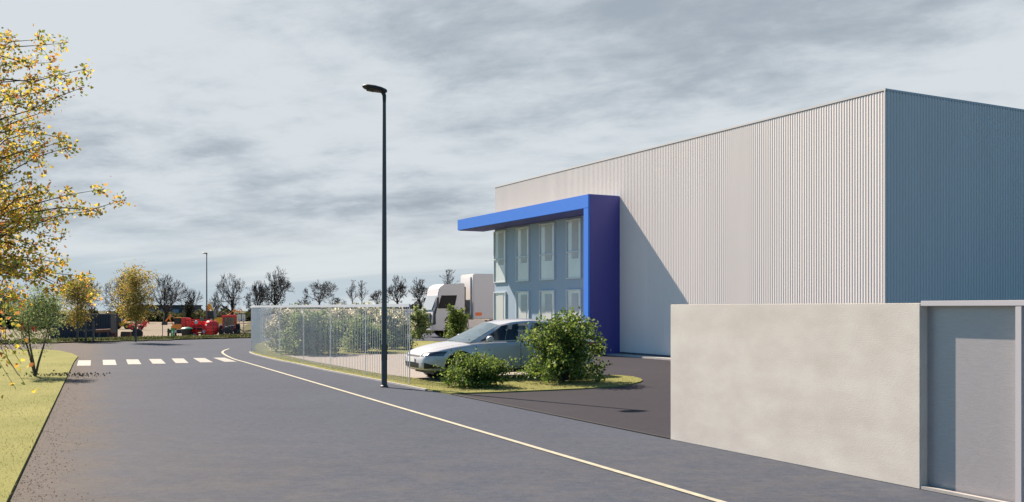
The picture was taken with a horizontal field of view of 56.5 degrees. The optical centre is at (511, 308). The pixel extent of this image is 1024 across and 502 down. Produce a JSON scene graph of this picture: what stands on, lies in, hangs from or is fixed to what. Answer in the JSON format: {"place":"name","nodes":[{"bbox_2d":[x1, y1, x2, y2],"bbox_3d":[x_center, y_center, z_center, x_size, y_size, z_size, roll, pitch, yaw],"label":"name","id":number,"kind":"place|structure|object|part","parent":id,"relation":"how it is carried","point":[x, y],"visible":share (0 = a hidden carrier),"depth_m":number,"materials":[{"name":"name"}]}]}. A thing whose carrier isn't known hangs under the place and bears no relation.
{"place":"outdoors","nodes":[
{"label":"outdoors","id":0,"kind":"place"},
{"bbox_2d":[0,349,77,501],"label":"lawn","id":1,"kind":"structure","parent":0,"point":[55,358],"depth_m":16.83,"materials":[{"name":"green plant"}]},
{"bbox_2d":[0,282,71,375],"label":"young tree","id":2,"kind":"object","parent":1,"relation":"on","point":[30,321],"visible":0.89,"depth_m":23.29,"materials":[{"name":"green plant"}]},
{"bbox_2d":[0,24,135,398],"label":"autumn tree","id":3,"kind":"object","parent":1,"relation":"on","point":[8,267],"visible":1,"depth_m":7.43,"materials":[{"name":"yellow plant"}]},
{"bbox_2d":[120,332,131,336],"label":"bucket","id":4,"kind":"object","parent":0,"point":[125,334],"visible":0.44,"depth_m":100.60,"materials":[{"name":"grey metal"}]},
{"bbox_2d":[128,320,149,329],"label":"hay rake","id":5,"kind":"object","parent":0,"point":[140,326],"visible":0.81,"depth_m":137.71,"materials":[{"name":"red metal"}]},
{"bbox_2d":[0,328,467,343],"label":"verge","id":6,"kind":"structure","parent":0,"point":[147,339],"depth_m":50.33,"materials":[{"name":"green plant"}]},
{"bbox_2d":[48,274,107,330],"bbox_3d":[-22.194,-0.095,48.687,2.726,3.492,2.877,0,0,0],"label":"autumn sapling","id":7,"kind":"object","parent":6,"relation":"on","point":[77,315],"visible":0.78,"depth_m":48.41,"materials":[{"name":"yellow plant"}]},
{"bbox_2d":[76,321,94,340],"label":"tree stakes","id":8,"kind":"object","parent":6,"relation":"on","point":[85,330],"visible":1,"depth_m":47.64,"materials":[{"name":"brown wood"}]},
{"bbox_2d":[0,309,488,344],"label":"gravel yard","id":9,"kind":"structure","parent":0,"point":[153,328],"depth_m":125.47,"materials":[{"name":"beige gravel"}]},
{"bbox_2d":[0,281,31,306],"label":"bare tree","id":10,"kind":"object","parent":9,"relation":"on","point":[12,291],"visible":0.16,"depth_m":214.43,"materials":[{"name":"grey plant"}]},
{"bbox_2d":[0,299,58,328],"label":"scrub","id":11,"kind":"object","parent":9,"relation":"on","point":[9,326],"visible":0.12,"depth_m":146.24,"materials":[{"name":"green plant"}]},
{"bbox_2d":[16,289,61,307],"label":"bare tree","id":12,"kind":"object","parent":9,"relation":"on","point":[35,297],"visible":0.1,"depth_m":214.47,"materials":[{"name":"grey plant"}]},
{"bbox_2d":[51,277,102,312],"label":"bare tree","id":13,"kind":"object","parent":9,"relation":"on","point":[96,285],"visible":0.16,"depth_m":194.71,"materials":[{"name":"grey plant"}]},
{"bbox_2d":[50,312,117,338],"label":"shipping container","id":14,"kind":"object","parent":9,"relation":"on","point":[106,321],"visible":0.61,"depth_m":99.93,"materials":[{"name":"blue"}]},
{"bbox_2d":[111,315,116,336],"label":"door","id":15,"kind":"structure","parent":14,"relation":"in","point":[113,319],"depth_m":101.55,"materials":[{"name":"grey metal"}]},
{"bbox_2d":[95,329,110,336],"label":"rusty pipe","id":16,"kind":"object","parent":9,"relation":"on","point":[98,331],"visible":0.87,"depth_m":98.16,"materials":[{"name":"brown metal"}]},
{"bbox_2d":[99,273,136,319],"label":"bare tree","id":17,"kind":"object","parent":9,"relation":"on","point":[111,295],"visible":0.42,"depth_m":204.09,"materials":[{"name":"grey plant"}]},
{"bbox_2d":[118,317,141,328],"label":"backhoe loader","id":18,"kind":"object","parent":9,"relation":"on","point":[121,323],"visible":0.43,"depth_m":144.60,"materials":[{"name":"yellow metal"}]},
{"bbox_2d":[131,328,142,336],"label":"tyre","id":19,"kind":"object","parent":9,"relation":"on","point":[139,332],"visible":0.59,"depth_m":99.11,"materials":[{"name":"black rubber"}]},
{"bbox_2d":[145,272,187,322],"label":"bare tree","id":20,"kind":"object","parent":9,"relation":"on","point":[165,291],"visible":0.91,"depth_m":199.58,"materials":[{"name":"grey plant"}]},
{"bbox_2d":[161,314,183,332],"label":"mini digger","id":21,"kind":"object","parent":9,"relation":"on","point":[177,323],"visible":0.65,"depth_m":121.70,"materials":[{"name":"orange metal"}]},
{"bbox_2d":[106,309,250,321],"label":"hedgerow","id":22,"kind":"object","parent":9,"relation":"on","point":[158,315],"visible":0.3,"depth_m":232.66,"materials":[{"name":"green plant"}]},
{"bbox_2d":[181,327,192,335],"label":"plastic tank","id":23,"kind":"object","parent":9,"relation":"on","point":[186,331],"visible":0.77,"depth_m":99.05,"materials":[{"name":"black"}]},
{"bbox_2d":[176,289,203,320],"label":"bare tree","id":24,"kind":"object","parent":9,"relation":"on","point":[189,308],"visible":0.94,"depth_m":204.60,"materials":[{"name":"grey plant"}]},
{"bbox_2d":[181,318,209,334],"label":"seed drill","id":25,"kind":"object","parent":9,"relation":"on","point":[197,326],"visible":0.44,"depth_m":100.37,"materials":[{"name":"red metal"}]},
{"bbox_2d":[202,252,207,334],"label":"street lamp","id":26,"kind":"object","parent":9,"relation":"on","point":[206,284],"visible":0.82,"depth_m":99.94,"materials":[{"name":"black metal"}]},
{"bbox_2d":[205,319,218,334],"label":"red tank","id":27,"kind":"object","parent":9,"relation":"on","point":[212,326],"visible":0.93,"depth_m":99.47,"materials":[{"name":"red metal"}]},
{"bbox_2d":[204,297,223,317],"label":"bare tree","id":28,"kind":"object","parent":9,"relation":"on","point":[219,315],"visible":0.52,"depth_m":221.50,"materials":[{"name":"grey plant"}]},
{"bbox_2d":[205,304,237,331],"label":"excavator","id":29,"kind":"object","parent":9,"relation":"on","point":[211,314],"visible":0.4,"depth_m":126.87,"materials":[{"name":"orange metal"}]},
{"bbox_2d":[207,272,246,314],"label":"bare tree","id":30,"kind":"object","parent":9,"relation":"on","point":[232,299],"visible":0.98,"depth_m":204.70,"materials":[{"name":"grey plant"}]},
{"bbox_2d":[219,314,239,334],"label":"tractor","id":31,"kind":"object","parent":9,"relation":"on","point":[229,324],"visible":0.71,"depth_m":100.90,"materials":[{"name":"red metal"}]},
{"bbox_2d":[242,314,244,330],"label":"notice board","id":32,"kind":"object","parent":9,"relation":"on","point":[243,317],"visible":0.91,"depth_m":117.98,"materials":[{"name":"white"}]},
{"bbox_2d":[243,281,268,314],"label":"bare tree","id":33,"kind":"object","parent":9,"relation":"on","point":[255,301],"visible":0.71,"depth_m":214.27,"materials":[{"name":"grey plant"}]},
{"bbox_2d":[255,265,294,314],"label":"bare tree","id":34,"kind":"object","parent":9,"relation":"on","point":[275,291],"visible":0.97,"depth_m":199.52,"materials":[{"name":"grey plant"}]},
{"bbox_2d":[295,296,310,308],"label":"bare tree","id":35,"kind":"object","parent":9,"relation":"on","point":[304,300],"visible":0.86,"depth_m":222.00,"materials":[{"name":"grey plant"}]},
{"bbox_2d":[302,280,338,308],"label":"bare tree","id":36,"kind":"object","parent":9,"relation":"on","point":[323,288],"visible":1,"depth_m":214.87,"materials":[{"name":"grey plant"}]},
{"bbox_2d":[330,298,345,304],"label":"bare tree","id":37,"kind":"object","parent":9,"relation":"on","point":[337,300],"visible":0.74,"depth_m":225.10,"materials":[{"name":"grey plant"}]},
{"bbox_2d":[346,279,357,303],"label":"bare tree","id":38,"kind":"object","parent":9,"relation":"on","point":[351,290],"visible":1,"depth_m":219.88,"materials":[{"name":"grey plant"}]},
{"bbox_2d":[358,281,367,303],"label":"bare tree","id":39,"kind":"object","parent":9,"relation":"on","point":[361,287],"visible":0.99,"depth_m":221.93,"materials":[{"name":"grey plant"}]},
{"bbox_2d":[369,289,381,303],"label":"bare tree","id":40,"kind":"object","parent":9,"relation":"on","point":[375,295],"visible":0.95,"depth_m":224.91,"materials":[{"name":"grey plant"}]},
{"bbox_2d":[354,309,420,327],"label":"hedge","id":41,"kind":"object","parent":9,"relation":"on","point":[412,311],"visible":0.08,"depth_m":80.60,"materials":[{"name":"green plant"}]},
{"bbox_2d":[387,275,407,308],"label":"bare tree","id":42,"kind":"object","parent":9,"relation":"on","point":[401,286],"visible":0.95,"depth_m":214.68,"materials":[{"name":"grey plant"}]},
{"bbox_2d":[408,278,428,308],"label":"bare tree","id":43,"kind":"object","parent":9,"relation":"on","point":[422,288],"visible":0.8,"depth_m":214.54,"materials":[{"name":"grey plant"}]},
{"bbox_2d":[439,269,458,283],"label":"bare tree","id":44,"kind":"object","parent":9,"relation":"on","point":[448,279],"visible":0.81,"depth_m":219.49,"materials":[{"name":"grey plant"}]},
{"bbox_2d":[61,307,433,338],"bbox_3d":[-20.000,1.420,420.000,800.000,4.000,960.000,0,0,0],"label":"ground","id":45,"kind":"structure","parent":0,"point":[247,328],"depth_m":171.26,"materials":[{"name":"soil"}]},
{"bbox_2d":[69,306,250,313],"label":"undergrowth","id":46,"kind":"object","parent":45,"relation":"on","point":[94,311],"visible":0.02,"depth_m":260.73,"materials":[{"name":"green plant"}]},
{"bbox_2d":[139,305,202,312],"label":"long shed","id":47,"kind":"structure","parent":45,"relation":"on","point":[176,309],"depth_m":243.06,"materials":[{"name":"grey"}]},
{"bbox_2d":[261,307,412,317],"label":"undergrowth","id":48,"kind":"object","parent":45,"relation":"on","point":[317,308],"visible":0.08,"depth_m":259.96,"materials":[{"name":"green plant"}]},
{"bbox_2d":[387,299,422,308],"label":"brushwood","id":49,"kind":"object","parent":45,"relation":"on","point":[415,303],"visible":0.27,"depth_m":242.83,"materials":[{"name":"grey"}]},
{"bbox_2d":[261,340,442,354],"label":"lawn","id":50,"kind":"structure","parent":0,"point":[400,350],"depth_m":37.76,"materials":[{"name":"green plant"}]},
{"bbox_2d":[261,307,308,349],"bbox_3d":[-8.796,0.782,37.127,2.022,1.849,1.988,0,0,0],"label":"shrub","id":51,"kind":"object","parent":50,"relation":"on","point":[276,325],"visible":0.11,"depth_m":36.86,"materials":[{"name":"green plant"}]},
{"bbox_2d":[267,302,350,353],"bbox_3d":[-7.551,0.740,35.035,3.074,1.918,2.690,0,0,0],"label":"shrub","id":52,"kind":"object","parent":50,"relation":"on","point":[307,334],"visible":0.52,"depth_m":34.54,"materials":[{"name":"green plant"}]},
{"bbox_2d":[322,302,364,345],"bbox_3d":[-7.885,0.720,42.195,2.780,1.974,2.629,0,0,0],"label":"shrub","id":53,"kind":"object","parent":50,"relation":"on","point":[355,313],"visible":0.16,"depth_m":41.83,"materials":[{"name":"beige plant"}]},
{"bbox_2d":[335,314,399,351],"bbox_3d":[-5.538,0.953,36.542,2.410,1.542,2.142,0,0,31],"label":"dome shrub","id":54,"kind":"object","parent":50,"relation":"on","point":[375,336],"visible":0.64,"depth_m":36.15,"materials":[{"name":"green plant"}]},
{"bbox_2d":[348,300,389,342],"bbox_3d":[-6.545,0.659,43.633,2.815,2.134,2.554,0,0,38],"label":"shrub","id":55,"kind":"object","parent":50,"relation":"on","point":[375,309],"visible":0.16,"depth_m":43.09,"materials":[{"name":"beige plant"}]},
{"bbox_2d":[371,307,417,348],"bbox_3d":[-4.918,0.773,39.420,2.146,1.883,2.359,0,0,0],"label":"shrub","id":56,"kind":"object","parent":50,"relation":"on","point":[396,326],"visible":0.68,"depth_m":39.06,"materials":[{"name":"green plant"}]},
{"bbox_2d":[282,354,550,380],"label":"parking paving","id":57,"kind":"structure","parent":0,"point":[395,364],"depth_m":28.64,"materials":[{"name":"beige concrete"}]},
{"bbox_2d":[404,318,594,380],"bbox_3d":[-0.292,0.994,23.487,4.607,1.484,2.180,0,0,-24],"label":"parked car","id":58,"kind":"object","parent":57,"relation":"on","point":[498,338],"visible":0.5,"depth_m":22.62,"materials":[{"name":"grey paint"}]},
{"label":"side window","id":59,"kind":"part","parent":58,"relation":"part of","materials":[{"name":"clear glass"}]},
{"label":"side window","id":60,"kind":"part","parent":58,"relation":"part of","materials":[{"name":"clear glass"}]},
{"bbox_2d":[252,351,642,394],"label":"front lawn","id":61,"kind":"structure","parent":0,"point":[439,387],"depth_m":21.14,"materials":[{"name":"green plant"}]},
{"bbox_2d":[251,304,409,383],"bbox_3d":[-8.182,0.800,34.571,1.943,1.800,29.288,0,0,-20],"label":"curved fence","id":62,"kind":"object","parent":61,"relation":"on","point":[256,329],"visible":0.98,"depth_m":27.88,"materials":[{"name":"silver metal"}]},
{"bbox_2d":[432,346,520,388],"bbox_3d":[-0.736,1.241,20.263,1.825,0.889,1.681,0,0,-38],"label":"shrub","id":63,"kind":"object","parent":61,"relation":"on","point":[475,370],"visible":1,"depth_m":20.04,"materials":[{"name":"green plant"}]},
{"bbox_2d":[512,306,611,383],"bbox_3d":[1.139,0.820,21.573,2.282,1.764,2.526,0,0,0],"label":"tall shrub","id":64,"kind":"object","parent":61,"relation":"on","point":[562,344],"visible":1,"depth_m":21.31,"materials":[{"name":"green plant"}]},
{"bbox_2d":[0,333,981,501],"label":"road","id":65,"kind":"structure","parent":0,"point":[194,430],"depth_m":11.46,"materials":[{"name":"grey asphalt"}]},
{"bbox_2d":[3,369,109,377],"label":"fallen leaves","id":66,"kind":"object","parent":65,"relation":"on","point":[75,374],"visible":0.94,"depth_m":23.61,"materials":[{"name":"brown plant"}]},
{"bbox_2d":[10,358,116,501],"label":"grit","id":67,"kind":"object","parent":65,"relation":"on","point":[53,444],"visible":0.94,"depth_m":11.22,"materials":[{"name":"gravel"}]},
{"bbox_2d":[104,259,161,341],"bbox_3d":[-18.542,-0.402,46.609,3.062,4.105,2.453,0,0,34],"label":"autumn sapling","id":68,"kind":"object","parent":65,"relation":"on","point":[133,284],"visible":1,"depth_m":46.39,"materials":[{"name":"yellow plant"}]},
{"bbox_2d":[77,358,235,365],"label":"crosswalk","id":69,"kind":"structure","parent":65,"relation":"on","point":[129,361],"depth_m":30.31,"materials":[{"name":"paint"}]},
{"bbox_2d":[249,352,427,390],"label":"kerb","id":70,"kind":"structure","parent":65,"relation":"on","point":[420,388],"depth_m":24.31,"materials":[{"name":"grey concrete"}]},
{"bbox_2d":[362,84,387,387],"bbox_3d":[-2.941,-1.553,20.482,0.557,6.506,0.341,0,0,-10],"label":"street lamp","id":71,"kind":"object","parent":65,"relation":"on","point":[375,88],"visible":1,"depth_m":20.47,"materials":[{"name":"black metal"}]},
{"bbox_2d":[408,305,432,339],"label":"shrub","id":72,"kind":"object","parent":65,"relation":"on","point":[419,318],"visible":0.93,"depth_m":49.50,"materials":[{"name":"green plant"}]},
{"bbox_2d":[440,303,470,338],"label":"shrub","id":73,"kind":"object","parent":65,"relation":"on","point":[456,321],"visible":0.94,"depth_m":51.01,"materials":[{"name":"green plant"}]},
{"bbox_2d":[421,274,494,336],"bbox_3d":[-0.270,-0.167,58.049,10.544,3.734,2.790,0,0,-22],"label":"lorry","id":74,"kind":"object","parent":65,"relation":"on","point":[472,294],"visible":0.3,"depth_m":56.05,"materials":[{"name":"grey metal"}]},
{"bbox_2d":[438,295,456,307],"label":"side window","id":75,"kind":"structure","parent":74,"relation":"in","point":[445,299],"depth_m":55.39,"materials":[{"name":"black glass"}]},
{"bbox_2d":[221,349,725,501],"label":"edge line","id":76,"kind":"object","parent":65,"relation":"on","point":[642,478],"visible":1,"depth_m":11.49,"materials":[{"name":"paint"}]},
{"bbox_2d":[0,0,1023,310],"label":"sky","id":77,"kind":"structure","parent":0,"point":[244,134],"materials":[{"name":"grey"}]},
{"bbox_2d":[451,355,983,501],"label":"driveway","id":78,"kind":"structure","parent":0,"point":[644,405],"depth_m":17.71,"materials":[{"name":"grey asphalt"}]},
{"bbox_2d":[453,394,670,437],"bbox_3d":[0.462,1.688,15.559,0.072,0.001,7.187,0,0,-27],"label":"asphalt joint","id":79,"kind":"object","parent":78,"relation":"on","point":[570,417],"visible":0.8,"depth_m":14.59,"materials":[{"name":"grey asphalt"}]},
{"bbox_2d":[671,303,927,488],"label":"concrete wall","id":80,"kind":"structure","parent":78,"relation":"on","point":[841,388],"depth_m":10.18,"materials":[{"name":"beige concrete"}]},
{"bbox_2d":[920,300,1023,501],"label":"metal gate","id":81,"kind":"structure","parent":78,"relation":"on","point":[975,399],"depth_m":8.52,"materials":[{"name":"grey metal"}]},
{"bbox_2d":[458,88,1023,359],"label":"industrial building","id":82,"kind":"structure","parent":0,"point":[885,195],"depth_m":27.42,"materials":[{"name":"grey metal"}]},
{"bbox_2d":[493,230,505,282],"bbox_3d":[-0.536,-2.330,43.027,0.090,2.340,1.179,0,0,-28],"label":"window","id":83,"kind":"structure","parent":82,"relation":"in","point":[499,237],"depth_m":43.06,"materials":[{"name":"clear glass"}]},
{"bbox_2d":[493,292,505,319],"bbox_3d":[-0.536,0.005,43.027,0.090,1.490,1.179,0,0,-28],"label":"window","id":84,"kind":"structure","parent":82,"relation":"in","point":[499,298],"depth_m":43.06,"materials":[{"name":"clear glass"}]},
{"bbox_2d":[516,226,529,281],"bbox_3d":[0.473,-2.330,41.100,0.090,2.340,1.163,0,0,-28],"label":"window","id":85,"kind":"structure","parent":82,"relation":"in","point":[522,233],"depth_m":41.06,"materials":[{"name":"clear glass"}]},
{"bbox_2d":[516,291,529,318],"bbox_3d":[0.473,0.005,41.100,0.090,1.490,1.163,0,0,-28],"label":"window","id":86,"kind":"structure","parent":82,"relation":"in","point":[522,297],"depth_m":41.04,"materials":[{"name":"glass"}]},
{"bbox_2d":[539,222,554,280],"bbox_3d":[1.460,-2.330,39.226,0.090,2.340,1.245,0,0,-28],"label":"window","id":87,"kind":"structure","parent":82,"relation":"in","point":[547,230],"depth_m":39.22,"materials":[{"name":"glass"}]},
{"bbox_2d":[539,290,554,319],"bbox_3d":[1.460,0.005,39.226,0.090,1.490,1.245,0,0,-28],"label":"window","id":88,"kind":"structure","parent":82,"relation":"in","point":[546,297],"depth_m":39.22,"materials":[{"name":"glass"}]},
{"bbox_2d":[566,218,581,278],"bbox_3d":[2.435,-2.330,37.355,0.090,2.340,1.105,0,0,-28],"label":"window","id":89,"kind":"structure","parent":82,"relation":"in","point":[573,227],"depth_m":37.33,"materials":[{"name":"glass"}]},
{"bbox_2d":[566,289,581,326],"bbox_3d":[2.435,0.005,37.355,0.090,1.490,1.105,0,0,-28],"label":"window","id":90,"kind":"structure","parent":82,"relation":"in","point":[573,297],"depth_m":37.30,"materials":[{"name":"glass"}]}
]}

